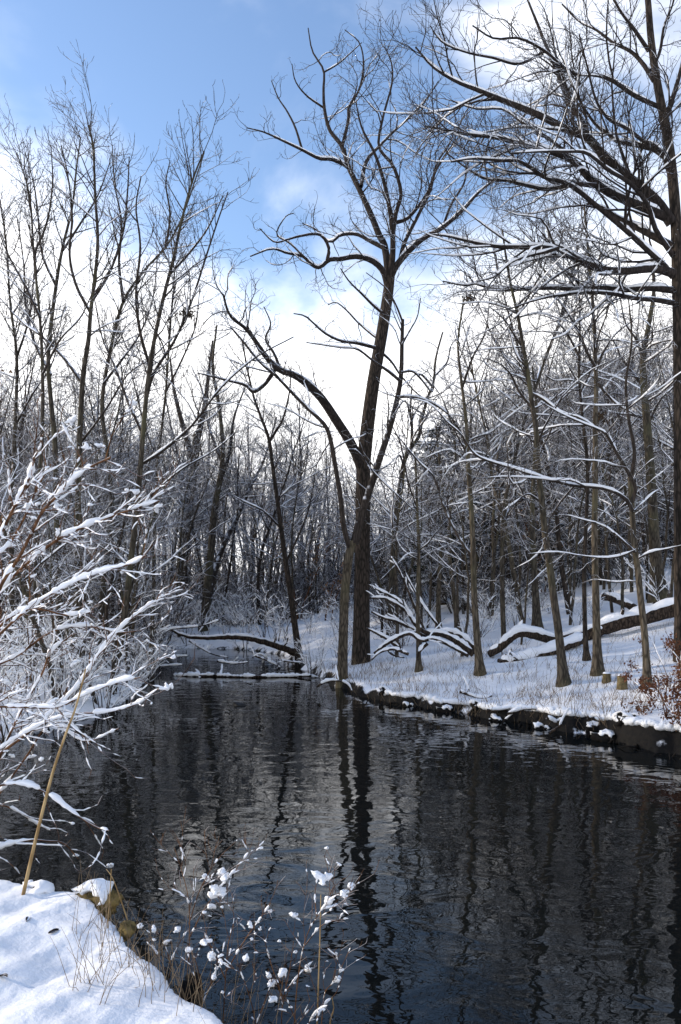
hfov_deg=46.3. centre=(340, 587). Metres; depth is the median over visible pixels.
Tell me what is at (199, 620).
snowy shrub
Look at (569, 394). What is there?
woodland tree
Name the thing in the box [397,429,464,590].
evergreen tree
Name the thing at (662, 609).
fallen log
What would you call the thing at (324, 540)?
woodland tree
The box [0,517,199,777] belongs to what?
snow laden bush
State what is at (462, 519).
sapling
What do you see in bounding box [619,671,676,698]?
rusty shrub
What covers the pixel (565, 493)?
evergreen tree
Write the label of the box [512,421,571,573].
sapling
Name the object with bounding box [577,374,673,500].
woodland tree
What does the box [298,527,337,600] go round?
woodland tree
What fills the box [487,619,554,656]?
fallen log
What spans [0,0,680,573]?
sky
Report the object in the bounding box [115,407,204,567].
woodland tree
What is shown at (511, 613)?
snowy shrub
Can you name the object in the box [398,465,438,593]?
woodland tree
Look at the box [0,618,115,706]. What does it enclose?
snowy shrub
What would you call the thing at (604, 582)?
sapling
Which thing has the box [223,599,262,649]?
snowy shrub
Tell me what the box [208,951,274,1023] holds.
snowy weed
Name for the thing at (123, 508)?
sapling
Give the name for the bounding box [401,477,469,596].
woodland tree
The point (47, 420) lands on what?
woodland tree
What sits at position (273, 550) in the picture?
sapling
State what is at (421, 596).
sapling
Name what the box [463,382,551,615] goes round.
bare tree
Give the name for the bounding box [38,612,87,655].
snowy shrub
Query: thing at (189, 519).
woodland tree
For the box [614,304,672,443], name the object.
woodland tree
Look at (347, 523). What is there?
woodland tree
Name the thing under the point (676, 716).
rusty shrub
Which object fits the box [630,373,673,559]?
woodland tree
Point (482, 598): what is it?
snowy shrub
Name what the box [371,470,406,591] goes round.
woodland tree
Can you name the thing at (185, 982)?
bank stone
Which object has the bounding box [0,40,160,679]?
bare tree
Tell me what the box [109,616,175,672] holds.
snowy shrub
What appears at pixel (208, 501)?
woodland tree
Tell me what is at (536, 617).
bare tree
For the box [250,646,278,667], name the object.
stick
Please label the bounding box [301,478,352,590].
woodland tree
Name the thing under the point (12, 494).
sapling
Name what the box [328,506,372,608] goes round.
sapling
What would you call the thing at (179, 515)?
woodland tree
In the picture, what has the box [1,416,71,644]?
woodland tree
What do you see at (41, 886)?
bank stone
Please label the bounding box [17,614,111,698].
snowy shrub
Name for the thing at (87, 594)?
woodland tree
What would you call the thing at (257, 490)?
woodland tree
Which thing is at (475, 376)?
woodland tree
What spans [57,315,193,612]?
woodland tree
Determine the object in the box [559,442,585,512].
sapling
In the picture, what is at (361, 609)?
tall tree
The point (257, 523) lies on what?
sapling
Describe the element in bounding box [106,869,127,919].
dry stalk
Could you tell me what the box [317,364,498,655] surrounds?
sapling
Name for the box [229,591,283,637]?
snowy shrub
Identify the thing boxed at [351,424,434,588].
sapling
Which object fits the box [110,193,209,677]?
bare tree
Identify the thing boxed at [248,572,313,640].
snowy shrub
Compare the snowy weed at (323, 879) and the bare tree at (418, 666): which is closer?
the snowy weed at (323, 879)
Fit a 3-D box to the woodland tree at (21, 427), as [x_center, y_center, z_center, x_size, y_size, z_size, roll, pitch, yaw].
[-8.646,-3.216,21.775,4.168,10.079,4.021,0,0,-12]
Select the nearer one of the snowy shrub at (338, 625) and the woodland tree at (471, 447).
the snowy shrub at (338, 625)
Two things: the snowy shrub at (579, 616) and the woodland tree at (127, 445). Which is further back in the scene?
the woodland tree at (127, 445)
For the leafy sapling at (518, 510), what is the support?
on the ground at (34, 987)
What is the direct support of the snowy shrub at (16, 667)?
on the ground at (34, 987)
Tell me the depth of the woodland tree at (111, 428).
22.83 m
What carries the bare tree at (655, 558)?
on the ground at (34, 987)
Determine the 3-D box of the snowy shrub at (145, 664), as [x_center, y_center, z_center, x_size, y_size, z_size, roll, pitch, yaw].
[-4.720,1.224,16.807,1.527,1.764,1.821,0,0,25]
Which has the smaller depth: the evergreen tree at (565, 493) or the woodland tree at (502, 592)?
the woodland tree at (502, 592)
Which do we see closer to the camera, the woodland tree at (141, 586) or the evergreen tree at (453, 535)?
the woodland tree at (141, 586)
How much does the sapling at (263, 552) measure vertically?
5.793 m
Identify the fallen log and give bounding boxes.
[170,630,293,655]
[172,663,317,677]
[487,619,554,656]
[497,632,582,662]
[563,597,673,640]
[601,589,636,609]
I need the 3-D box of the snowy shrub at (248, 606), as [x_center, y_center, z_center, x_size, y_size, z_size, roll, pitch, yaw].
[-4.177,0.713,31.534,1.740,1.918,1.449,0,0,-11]
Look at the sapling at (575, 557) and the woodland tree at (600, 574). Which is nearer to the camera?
the sapling at (575, 557)
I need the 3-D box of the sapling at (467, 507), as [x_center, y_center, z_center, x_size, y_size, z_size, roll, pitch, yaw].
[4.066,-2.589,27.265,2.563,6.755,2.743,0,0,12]
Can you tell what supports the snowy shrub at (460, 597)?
on the ground at (34, 987)
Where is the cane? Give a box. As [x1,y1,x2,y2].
[21,669,85,894]
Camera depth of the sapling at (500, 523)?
29.89 m
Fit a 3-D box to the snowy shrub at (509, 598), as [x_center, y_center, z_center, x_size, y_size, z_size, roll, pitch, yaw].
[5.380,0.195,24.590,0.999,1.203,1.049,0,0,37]
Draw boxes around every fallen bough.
[365,583,473,656]
[366,627,408,660]
[371,610,473,649]
[373,618,468,657]
[390,553,441,628]
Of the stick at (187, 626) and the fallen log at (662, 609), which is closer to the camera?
the fallen log at (662, 609)
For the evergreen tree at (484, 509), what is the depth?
38.59 m
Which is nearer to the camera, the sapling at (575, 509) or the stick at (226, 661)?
the stick at (226, 661)
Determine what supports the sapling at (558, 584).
on the ground at (34, 987)
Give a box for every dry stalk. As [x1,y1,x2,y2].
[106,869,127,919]
[107,869,111,927]
[316,894,320,1023]
[330,997,333,1023]
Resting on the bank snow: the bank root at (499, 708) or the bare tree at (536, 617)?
the bank root at (499, 708)
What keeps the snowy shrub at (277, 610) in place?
on the ground at (34, 987)
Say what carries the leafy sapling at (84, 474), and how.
on the ground at (34, 987)
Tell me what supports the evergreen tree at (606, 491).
on the ground at (34, 987)
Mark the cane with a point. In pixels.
(39, 825)
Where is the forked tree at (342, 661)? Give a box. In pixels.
[186,272,465,687]
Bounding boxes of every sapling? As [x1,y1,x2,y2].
[0,366,137,698]
[0,370,144,642]
[0,456,35,609]
[0,468,35,689]
[0,474,122,692]
[0,483,39,552]
[0,487,99,704]
[0,505,25,546]
[1,469,123,626]
[4,424,145,684]
[61,436,186,664]
[67,528,138,640]
[72,428,206,694]
[83,466,171,653]
[112,513,180,686]
[149,485,229,621]
[167,524,214,572]
[176,525,208,606]
[224,481,275,618]
[231,475,314,626]
[241,517,295,601]
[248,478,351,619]
[253,527,287,608]
[268,470,336,613]
[289,454,344,614]
[310,456,435,645]
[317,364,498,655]
[321,560,352,620]
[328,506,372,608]
[334,450,413,606]
[335,431,472,626]
[347,458,409,587]
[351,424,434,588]
[370,438,482,644]
[389,451,459,627]
[396,444,482,644]
[405,401,535,613]
[405,440,505,656]
[422,423,494,587]
[440,490,478,556]
[452,418,501,528]
[474,483,523,574]
[479,474,529,580]
[489,486,548,579]
[496,468,576,644]
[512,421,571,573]
[512,501,562,591]
[513,453,589,593]
[528,447,599,597]
[532,389,639,624]
[537,399,672,609]
[539,449,612,595]
[543,448,623,575]
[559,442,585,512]
[562,345,670,589]
[581,418,673,561]
[598,430,672,599]
[602,382,673,569]
[619,417,670,507]
[639,408,673,520]
[641,426,673,526]
[648,443,673,597]
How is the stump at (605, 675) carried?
on the ground at (34, 987)
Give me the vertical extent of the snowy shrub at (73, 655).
1.804 m
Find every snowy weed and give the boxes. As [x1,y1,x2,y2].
[137,921,188,982]
[150,808,267,973]
[170,936,223,1007]
[195,867,283,1021]
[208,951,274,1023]
[241,923,315,1023]
[268,968,327,1023]
[276,846,378,1023]
[297,929,366,1023]
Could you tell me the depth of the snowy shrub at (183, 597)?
32.52 m
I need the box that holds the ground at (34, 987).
[0,553,680,1023]
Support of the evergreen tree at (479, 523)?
on the ground at (34, 987)
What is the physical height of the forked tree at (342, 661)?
9.250 m
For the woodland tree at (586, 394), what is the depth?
30.44 m
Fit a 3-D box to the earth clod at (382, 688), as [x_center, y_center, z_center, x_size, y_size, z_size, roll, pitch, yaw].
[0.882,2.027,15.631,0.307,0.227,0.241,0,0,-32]
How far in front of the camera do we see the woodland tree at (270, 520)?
49.84 m
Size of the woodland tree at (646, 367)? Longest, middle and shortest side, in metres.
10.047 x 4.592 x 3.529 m
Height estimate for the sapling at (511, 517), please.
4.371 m
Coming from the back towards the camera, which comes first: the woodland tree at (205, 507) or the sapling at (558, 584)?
the woodland tree at (205, 507)
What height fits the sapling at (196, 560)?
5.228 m
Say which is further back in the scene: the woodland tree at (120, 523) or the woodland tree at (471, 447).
the woodland tree at (471, 447)
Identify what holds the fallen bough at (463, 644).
on the ground at (34, 987)
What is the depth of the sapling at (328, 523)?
34.17 m
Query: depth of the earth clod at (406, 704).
14.73 m
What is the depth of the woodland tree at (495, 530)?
26.53 m
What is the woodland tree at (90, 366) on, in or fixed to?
on the ground at (34, 987)
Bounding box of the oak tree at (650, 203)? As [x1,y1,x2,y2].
[354,0,680,662]
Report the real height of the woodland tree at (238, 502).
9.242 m
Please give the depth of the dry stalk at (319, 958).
2.95 m
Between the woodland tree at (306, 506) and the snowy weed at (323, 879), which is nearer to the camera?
the snowy weed at (323, 879)
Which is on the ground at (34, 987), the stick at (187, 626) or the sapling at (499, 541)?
the sapling at (499, 541)
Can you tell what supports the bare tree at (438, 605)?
on the ground at (34, 987)
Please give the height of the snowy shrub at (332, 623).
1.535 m
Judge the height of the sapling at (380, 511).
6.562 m
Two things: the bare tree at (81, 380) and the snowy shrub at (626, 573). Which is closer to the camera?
the bare tree at (81, 380)
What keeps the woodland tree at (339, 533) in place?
on the ground at (34, 987)
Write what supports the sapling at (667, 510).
on the ground at (34, 987)
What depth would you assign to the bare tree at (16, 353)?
17.92 m
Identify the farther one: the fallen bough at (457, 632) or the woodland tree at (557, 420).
the woodland tree at (557, 420)
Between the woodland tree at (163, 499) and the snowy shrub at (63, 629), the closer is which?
the snowy shrub at (63, 629)
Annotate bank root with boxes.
[316,666,352,691]
[459,675,491,698]
[487,705,512,712]
[505,706,535,718]
[546,715,560,724]
[548,707,569,733]
[587,706,634,721]
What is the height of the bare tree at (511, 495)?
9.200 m
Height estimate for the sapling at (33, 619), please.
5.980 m
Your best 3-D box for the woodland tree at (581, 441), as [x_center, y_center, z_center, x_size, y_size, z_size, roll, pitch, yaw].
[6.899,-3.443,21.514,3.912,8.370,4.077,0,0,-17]
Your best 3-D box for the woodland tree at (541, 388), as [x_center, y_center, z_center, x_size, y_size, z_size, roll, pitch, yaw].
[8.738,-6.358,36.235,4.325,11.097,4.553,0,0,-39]
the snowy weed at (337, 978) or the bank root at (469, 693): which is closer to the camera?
the snowy weed at (337, 978)
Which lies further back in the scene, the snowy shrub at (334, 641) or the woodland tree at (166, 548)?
the woodland tree at (166, 548)
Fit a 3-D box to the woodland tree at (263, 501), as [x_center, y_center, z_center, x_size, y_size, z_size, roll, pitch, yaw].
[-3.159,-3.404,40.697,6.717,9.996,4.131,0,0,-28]
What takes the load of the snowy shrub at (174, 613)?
on the ground at (34, 987)
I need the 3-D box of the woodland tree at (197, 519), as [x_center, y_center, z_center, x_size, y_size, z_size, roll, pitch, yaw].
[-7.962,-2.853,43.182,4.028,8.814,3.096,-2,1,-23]
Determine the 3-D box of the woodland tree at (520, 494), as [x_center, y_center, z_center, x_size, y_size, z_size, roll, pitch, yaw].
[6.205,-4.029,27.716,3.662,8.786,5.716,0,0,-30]
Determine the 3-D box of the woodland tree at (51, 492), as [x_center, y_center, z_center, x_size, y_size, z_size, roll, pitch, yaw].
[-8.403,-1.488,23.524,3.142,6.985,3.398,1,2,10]
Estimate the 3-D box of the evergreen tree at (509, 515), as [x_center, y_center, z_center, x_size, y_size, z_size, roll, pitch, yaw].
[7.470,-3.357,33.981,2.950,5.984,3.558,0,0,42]
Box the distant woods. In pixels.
[3,350,671,596]
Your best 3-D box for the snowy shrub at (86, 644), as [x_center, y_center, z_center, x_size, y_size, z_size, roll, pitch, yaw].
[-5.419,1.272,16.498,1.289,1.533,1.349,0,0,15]
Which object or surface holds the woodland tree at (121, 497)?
on the ground at (34, 987)
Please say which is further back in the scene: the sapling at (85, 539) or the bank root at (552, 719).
the sapling at (85, 539)
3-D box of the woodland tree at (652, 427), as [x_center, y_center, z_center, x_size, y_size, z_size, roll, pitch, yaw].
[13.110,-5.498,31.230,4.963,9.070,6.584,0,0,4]
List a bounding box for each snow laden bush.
[0,392,188,647]
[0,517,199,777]
[0,643,195,878]
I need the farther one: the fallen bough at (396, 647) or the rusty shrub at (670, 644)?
the fallen bough at (396, 647)
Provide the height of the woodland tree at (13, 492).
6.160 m
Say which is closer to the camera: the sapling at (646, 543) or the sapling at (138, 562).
the sapling at (138, 562)
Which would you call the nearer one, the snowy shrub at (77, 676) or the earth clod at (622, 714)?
the earth clod at (622, 714)
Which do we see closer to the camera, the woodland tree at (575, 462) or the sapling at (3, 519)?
the sapling at (3, 519)
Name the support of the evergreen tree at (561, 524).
on the ground at (34, 987)
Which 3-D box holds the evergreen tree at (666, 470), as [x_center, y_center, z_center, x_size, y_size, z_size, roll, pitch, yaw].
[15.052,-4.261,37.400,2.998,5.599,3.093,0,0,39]
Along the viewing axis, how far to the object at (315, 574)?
32.38 m
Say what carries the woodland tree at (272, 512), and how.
on the ground at (34, 987)
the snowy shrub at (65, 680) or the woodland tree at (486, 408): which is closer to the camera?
the snowy shrub at (65, 680)
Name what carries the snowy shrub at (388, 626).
on the ground at (34, 987)
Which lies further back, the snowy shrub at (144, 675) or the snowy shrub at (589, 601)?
the snowy shrub at (589, 601)
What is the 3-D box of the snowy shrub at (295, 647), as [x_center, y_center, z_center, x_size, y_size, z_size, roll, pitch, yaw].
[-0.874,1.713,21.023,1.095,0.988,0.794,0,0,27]
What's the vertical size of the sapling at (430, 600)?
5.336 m
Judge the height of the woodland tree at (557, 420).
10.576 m
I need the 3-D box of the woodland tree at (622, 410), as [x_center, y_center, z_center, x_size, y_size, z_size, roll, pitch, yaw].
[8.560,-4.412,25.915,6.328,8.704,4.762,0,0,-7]
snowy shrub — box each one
[0,593,15,646]
[0,597,46,688]
[0,601,72,692]
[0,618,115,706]
[0,629,33,678]
[0,631,59,738]
[0,643,98,732]
[1,626,51,676]
[2,606,121,699]
[4,597,69,668]
[10,600,72,659]
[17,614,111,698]
[21,624,93,697]
[30,604,94,656]
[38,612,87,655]
[38,619,117,702]
[46,616,111,678]
[61,632,113,687]
[67,642,129,697]
[73,605,166,682]
[76,634,147,715]
[108,659,154,700]
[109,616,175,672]
[122,636,148,670]
[123,617,177,676]
[123,628,162,678]
[131,641,180,681]
[135,598,169,638]
[155,585,193,622]
[156,579,212,645]
[163,573,201,621]
[180,596,216,634]
[185,575,231,624]
[191,591,235,626]
[212,603,240,633]
[213,568,267,624]
[213,585,254,626]
[214,582,248,625]
[217,590,253,626]
[218,594,253,625]
[221,589,255,624]
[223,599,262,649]
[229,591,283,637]
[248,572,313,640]
[260,583,307,622]
[263,593,290,623]
[274,610,321,644]
[290,635,327,670]
[293,624,351,673]
[299,602,330,633]
[319,595,352,631]
[319,612,352,646]
[321,625,351,657]
[323,601,352,652]
[326,592,352,633]
[370,588,432,647]
[374,620,406,653]
[391,615,415,645]
[411,606,432,628]
[444,575,478,610]
[455,567,494,615]
[458,609,488,639]
[463,588,510,636]
[466,577,497,617]
[483,582,511,610]
[494,577,542,628]
[494,605,515,626]
[499,579,531,609]
[522,588,550,619]
[529,558,572,598]
[539,592,558,613]
[559,586,602,625]
[577,590,605,616]
[610,557,642,589]
[624,549,670,601]
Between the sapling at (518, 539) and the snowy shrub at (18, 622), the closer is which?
the snowy shrub at (18, 622)
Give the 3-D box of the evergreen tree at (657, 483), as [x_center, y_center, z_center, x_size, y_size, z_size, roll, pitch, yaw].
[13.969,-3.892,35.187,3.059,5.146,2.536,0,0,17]
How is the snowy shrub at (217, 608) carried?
on the ground at (34, 987)
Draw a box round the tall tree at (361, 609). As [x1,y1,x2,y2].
[164,0,517,664]
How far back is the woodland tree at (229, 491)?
46.65 m
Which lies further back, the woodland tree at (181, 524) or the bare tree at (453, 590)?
the woodland tree at (181, 524)
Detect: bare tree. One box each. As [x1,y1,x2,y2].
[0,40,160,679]
[0,92,130,666]
[0,96,96,682]
[0,179,75,653]
[78,80,294,693]
[85,106,249,667]
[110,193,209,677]
[152,330,221,618]
[174,311,282,631]
[217,321,327,660]
[358,329,493,635]
[364,395,485,672]
[374,293,546,675]
[374,298,680,687]
[394,415,490,628]
[398,396,500,631]
[436,225,628,687]
[454,375,562,579]
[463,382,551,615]
[471,234,661,660]
[483,136,662,676]
[487,351,566,628]
[583,239,672,602]
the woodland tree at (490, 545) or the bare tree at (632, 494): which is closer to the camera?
the bare tree at (632, 494)
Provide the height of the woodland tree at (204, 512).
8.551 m
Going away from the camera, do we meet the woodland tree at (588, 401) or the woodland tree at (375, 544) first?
the woodland tree at (375, 544)
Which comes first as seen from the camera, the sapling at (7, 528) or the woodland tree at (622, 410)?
the sapling at (7, 528)
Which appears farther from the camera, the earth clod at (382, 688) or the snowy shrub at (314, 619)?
the snowy shrub at (314, 619)
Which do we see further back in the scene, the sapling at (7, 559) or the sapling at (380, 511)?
the sapling at (380, 511)
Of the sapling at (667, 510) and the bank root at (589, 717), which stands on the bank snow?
the bank root at (589, 717)
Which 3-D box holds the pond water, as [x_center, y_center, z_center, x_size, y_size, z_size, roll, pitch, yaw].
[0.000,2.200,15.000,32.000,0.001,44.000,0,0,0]
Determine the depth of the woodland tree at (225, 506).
34.71 m
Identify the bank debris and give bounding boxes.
[365,698,680,759]
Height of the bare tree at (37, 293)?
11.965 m
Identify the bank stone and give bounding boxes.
[23,879,54,894]
[71,878,123,918]
[118,920,136,940]
[180,972,203,1005]
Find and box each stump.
[602,672,610,683]
[616,674,627,689]
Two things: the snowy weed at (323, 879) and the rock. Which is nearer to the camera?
the snowy weed at (323, 879)
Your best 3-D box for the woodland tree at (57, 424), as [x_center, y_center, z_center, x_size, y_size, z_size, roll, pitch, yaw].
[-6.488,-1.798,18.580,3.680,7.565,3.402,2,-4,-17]
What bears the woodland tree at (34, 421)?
on the ground at (34, 987)
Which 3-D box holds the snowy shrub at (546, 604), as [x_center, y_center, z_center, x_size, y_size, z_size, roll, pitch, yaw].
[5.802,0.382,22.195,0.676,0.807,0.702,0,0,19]
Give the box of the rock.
[232,702,246,705]
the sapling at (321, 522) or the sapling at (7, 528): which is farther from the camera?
the sapling at (321, 522)
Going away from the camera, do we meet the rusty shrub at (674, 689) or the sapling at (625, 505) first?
the rusty shrub at (674, 689)
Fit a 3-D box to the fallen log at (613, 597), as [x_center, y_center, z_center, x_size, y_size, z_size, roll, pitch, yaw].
[7.075,0.308,20.237,0.902,0.567,0.219,0,0,37]
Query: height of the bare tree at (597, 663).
10.048 m
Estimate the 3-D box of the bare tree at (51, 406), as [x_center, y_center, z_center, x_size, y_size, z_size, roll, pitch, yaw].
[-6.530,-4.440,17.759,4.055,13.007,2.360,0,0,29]
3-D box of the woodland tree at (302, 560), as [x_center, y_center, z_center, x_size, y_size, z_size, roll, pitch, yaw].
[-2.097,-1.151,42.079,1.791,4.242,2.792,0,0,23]
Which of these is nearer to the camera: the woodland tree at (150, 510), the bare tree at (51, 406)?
the bare tree at (51, 406)
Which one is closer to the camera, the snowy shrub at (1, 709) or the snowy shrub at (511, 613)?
the snowy shrub at (1, 709)
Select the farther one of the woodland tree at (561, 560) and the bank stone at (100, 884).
the woodland tree at (561, 560)
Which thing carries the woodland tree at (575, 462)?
on the ground at (34, 987)
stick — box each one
[143,646,188,662]
[146,663,182,668]
[155,619,219,632]
[188,640,227,657]
[217,657,248,663]
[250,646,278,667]
[255,655,280,667]
[277,659,304,662]
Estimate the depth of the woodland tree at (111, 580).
17.71 m
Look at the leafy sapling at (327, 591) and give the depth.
30.30 m
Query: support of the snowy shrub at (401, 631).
on the ground at (34, 987)
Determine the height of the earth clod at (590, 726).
0.223 m
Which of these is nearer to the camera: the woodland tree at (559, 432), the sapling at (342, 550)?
the woodland tree at (559, 432)
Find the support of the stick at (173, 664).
in the pond water
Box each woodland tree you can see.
[0,292,90,493]
[0,299,99,603]
[0,346,80,609]
[0,349,98,626]
[0,357,134,654]
[0,368,64,555]
[0,382,52,604]
[0,391,98,635]
[0,392,105,665]
[0,404,122,575]
[0,470,70,647]
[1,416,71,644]
[1,432,101,568]
[1,450,95,658]
[2,448,100,555]
[3,425,100,553]
[4,479,71,612]
[6,308,132,609]
[6,399,82,574]
[10,351,126,531]
[10,399,89,570]
[20,344,198,646]
[24,379,173,555]
[26,293,196,600]
[26,409,88,525]
[33,449,143,670]
[43,423,149,670]
[50,412,134,590]
[54,330,179,596]
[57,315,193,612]
[59,366,131,604]
[66,430,157,663]
[67,384,189,593]
[68,392,192,673]
[82,422,201,644]
[102,423,166,601]
[103,470,187,669]
[108,401,192,590]
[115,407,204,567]
[123,430,189,601]
[134,410,221,600]
[143,424,254,565]
[144,418,225,585]
[145,511,203,596]
[147,465,211,615]
[148,378,262,636]
[153,431,232,623]
[153,439,221,593]
[157,467,221,594]
[169,371,274,620]
[174,458,209,571]
[176,372,356,624]
[189,396,282,623]
[194,405,269,611]
[198,477,249,603]
[198,479,252,586]
[201,441,259,559]
[202,395,302,597]
[219,429,329,590]
[230,446,281,606]
[242,382,359,594]
[246,438,329,616]
[250,464,304,592]
[250,467,310,617]
[252,441,337,571]
[252,470,295,595]
[255,455,308,575]
[282,512,336,612]
[283,529,321,589]
[295,498,354,600]
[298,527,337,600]
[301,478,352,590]
[310,456,447,637]
[310,520,338,573]
[315,455,432,580]
[322,482,375,561]
[349,333,515,571]
[352,493,413,613]
[371,463,418,553]
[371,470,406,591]
[376,428,469,607]
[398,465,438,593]
[400,323,605,599]
[400,388,539,578]
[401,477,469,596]
[407,264,540,623]
[409,365,495,504]
[425,369,515,591]
[426,187,619,614]
[426,351,547,618]
[430,253,590,593]
[436,324,579,608]
[452,115,672,636]
[454,367,522,495]
[460,334,608,594]
[462,383,528,559]
[491,331,664,519]
[493,344,572,461]
[495,362,624,584]
[497,309,672,581]
[508,326,672,612]
[509,334,588,571]
[513,233,672,591]
[518,328,624,584]
[530,324,608,555]
[536,274,672,503]
[540,333,603,483]
[544,296,651,574]
[544,311,618,434]
[546,325,635,541]
[548,430,601,500]
[560,311,657,564]
[562,316,672,578]
[565,358,635,490]
[570,376,640,549]
[572,291,672,539]
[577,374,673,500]
[581,264,672,576]
[586,357,657,509]
[592,275,672,552]
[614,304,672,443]
[626,350,672,513]
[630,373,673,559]
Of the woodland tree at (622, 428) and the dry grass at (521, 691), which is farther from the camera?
the woodland tree at (622, 428)
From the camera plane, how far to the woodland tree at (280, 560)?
39.01 m
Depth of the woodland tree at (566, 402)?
33.82 m
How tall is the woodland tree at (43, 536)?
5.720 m
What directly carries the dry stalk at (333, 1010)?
on the ground at (34, 987)
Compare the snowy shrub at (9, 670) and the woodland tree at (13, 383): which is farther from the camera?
the woodland tree at (13, 383)
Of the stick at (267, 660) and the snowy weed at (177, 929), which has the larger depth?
the stick at (267, 660)
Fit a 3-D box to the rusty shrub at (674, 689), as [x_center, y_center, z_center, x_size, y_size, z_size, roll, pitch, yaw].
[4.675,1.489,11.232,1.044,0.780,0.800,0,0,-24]
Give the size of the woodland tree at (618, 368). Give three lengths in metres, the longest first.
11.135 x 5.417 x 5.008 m
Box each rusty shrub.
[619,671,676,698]
[621,697,653,715]
[624,631,680,676]
[635,663,680,714]
[657,697,680,731]
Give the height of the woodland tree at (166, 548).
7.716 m
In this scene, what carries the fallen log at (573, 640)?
on the ground at (34, 987)
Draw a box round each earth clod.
[379,685,393,695]
[403,701,412,706]
[436,704,453,712]
[469,699,480,713]
[489,713,501,720]
[533,722,549,729]
[585,721,598,733]
[590,729,615,741]
[613,711,637,726]
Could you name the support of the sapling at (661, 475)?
on the ground at (34, 987)
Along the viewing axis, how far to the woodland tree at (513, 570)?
22.47 m
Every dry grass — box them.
[50,863,215,1015]
[107,895,308,1023]
[313,608,680,735]
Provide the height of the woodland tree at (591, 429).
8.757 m
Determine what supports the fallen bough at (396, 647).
on the ground at (34, 987)
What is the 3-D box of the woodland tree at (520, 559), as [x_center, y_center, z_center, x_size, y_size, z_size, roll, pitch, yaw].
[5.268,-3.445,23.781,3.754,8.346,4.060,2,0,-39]
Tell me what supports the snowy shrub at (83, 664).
on the ground at (34, 987)
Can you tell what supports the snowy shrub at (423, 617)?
on the ground at (34, 987)
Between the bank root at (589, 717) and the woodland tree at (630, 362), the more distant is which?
the woodland tree at (630, 362)
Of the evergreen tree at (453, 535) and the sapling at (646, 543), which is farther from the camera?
the evergreen tree at (453, 535)
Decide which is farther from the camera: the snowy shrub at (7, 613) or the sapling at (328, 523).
the sapling at (328, 523)
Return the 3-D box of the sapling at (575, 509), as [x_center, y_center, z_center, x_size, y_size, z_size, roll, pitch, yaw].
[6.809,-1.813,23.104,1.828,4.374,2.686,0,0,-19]
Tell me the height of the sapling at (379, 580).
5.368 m
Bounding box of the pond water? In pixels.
[0,648,680,1023]
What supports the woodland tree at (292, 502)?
on the ground at (34, 987)
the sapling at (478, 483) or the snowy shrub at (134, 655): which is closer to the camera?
the snowy shrub at (134, 655)
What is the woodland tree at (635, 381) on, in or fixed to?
on the ground at (34, 987)
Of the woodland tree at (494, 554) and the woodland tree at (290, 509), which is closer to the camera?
the woodland tree at (494, 554)
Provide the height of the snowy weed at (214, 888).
0.791 m
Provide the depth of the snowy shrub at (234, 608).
31.84 m
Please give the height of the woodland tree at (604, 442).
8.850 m
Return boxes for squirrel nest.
[178,307,194,319]
[461,291,479,305]
[592,411,616,425]
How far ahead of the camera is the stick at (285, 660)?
21.78 m
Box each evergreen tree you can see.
[397,421,489,604]
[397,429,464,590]
[452,432,511,578]
[457,443,498,559]
[458,473,499,569]
[481,442,541,568]
[496,450,565,559]
[525,464,580,572]
[554,465,590,541]
[566,426,641,555]
[635,444,673,538]
[654,438,671,522]
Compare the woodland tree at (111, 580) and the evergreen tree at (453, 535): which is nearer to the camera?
the woodland tree at (111, 580)
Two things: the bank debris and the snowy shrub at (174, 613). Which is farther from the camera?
the snowy shrub at (174, 613)
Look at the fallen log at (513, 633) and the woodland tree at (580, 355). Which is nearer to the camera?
the fallen log at (513, 633)
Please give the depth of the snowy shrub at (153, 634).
19.68 m
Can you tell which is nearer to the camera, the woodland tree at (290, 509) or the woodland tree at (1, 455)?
the woodland tree at (1, 455)
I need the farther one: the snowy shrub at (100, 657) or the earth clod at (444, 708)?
the snowy shrub at (100, 657)
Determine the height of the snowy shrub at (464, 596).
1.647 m
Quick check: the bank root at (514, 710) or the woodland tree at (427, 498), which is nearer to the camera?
the bank root at (514, 710)
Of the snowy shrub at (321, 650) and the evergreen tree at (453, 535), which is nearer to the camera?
the snowy shrub at (321, 650)
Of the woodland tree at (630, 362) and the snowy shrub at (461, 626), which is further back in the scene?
the woodland tree at (630, 362)
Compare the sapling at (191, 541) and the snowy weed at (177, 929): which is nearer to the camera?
the snowy weed at (177, 929)
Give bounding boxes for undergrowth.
[0,455,673,669]
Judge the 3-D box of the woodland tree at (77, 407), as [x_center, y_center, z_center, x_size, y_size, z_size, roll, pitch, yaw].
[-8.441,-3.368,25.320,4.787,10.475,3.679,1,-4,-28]
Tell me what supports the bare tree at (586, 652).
on the ground at (34, 987)
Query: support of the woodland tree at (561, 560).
on the ground at (34, 987)
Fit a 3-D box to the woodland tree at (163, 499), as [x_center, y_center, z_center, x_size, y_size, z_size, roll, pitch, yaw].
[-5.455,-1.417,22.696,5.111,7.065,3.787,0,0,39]
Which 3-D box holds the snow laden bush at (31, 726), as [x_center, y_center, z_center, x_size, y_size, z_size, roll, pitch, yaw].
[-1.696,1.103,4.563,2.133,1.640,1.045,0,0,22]
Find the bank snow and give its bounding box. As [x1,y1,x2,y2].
[384,689,680,731]
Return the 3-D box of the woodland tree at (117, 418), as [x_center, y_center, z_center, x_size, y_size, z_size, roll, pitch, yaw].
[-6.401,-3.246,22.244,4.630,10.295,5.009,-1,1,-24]
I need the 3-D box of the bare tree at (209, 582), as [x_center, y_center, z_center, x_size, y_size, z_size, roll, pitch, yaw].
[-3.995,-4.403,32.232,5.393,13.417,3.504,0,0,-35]
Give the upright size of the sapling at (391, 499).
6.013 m
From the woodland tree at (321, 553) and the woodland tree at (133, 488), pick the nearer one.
the woodland tree at (133, 488)
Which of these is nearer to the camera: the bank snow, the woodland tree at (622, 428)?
the bank snow

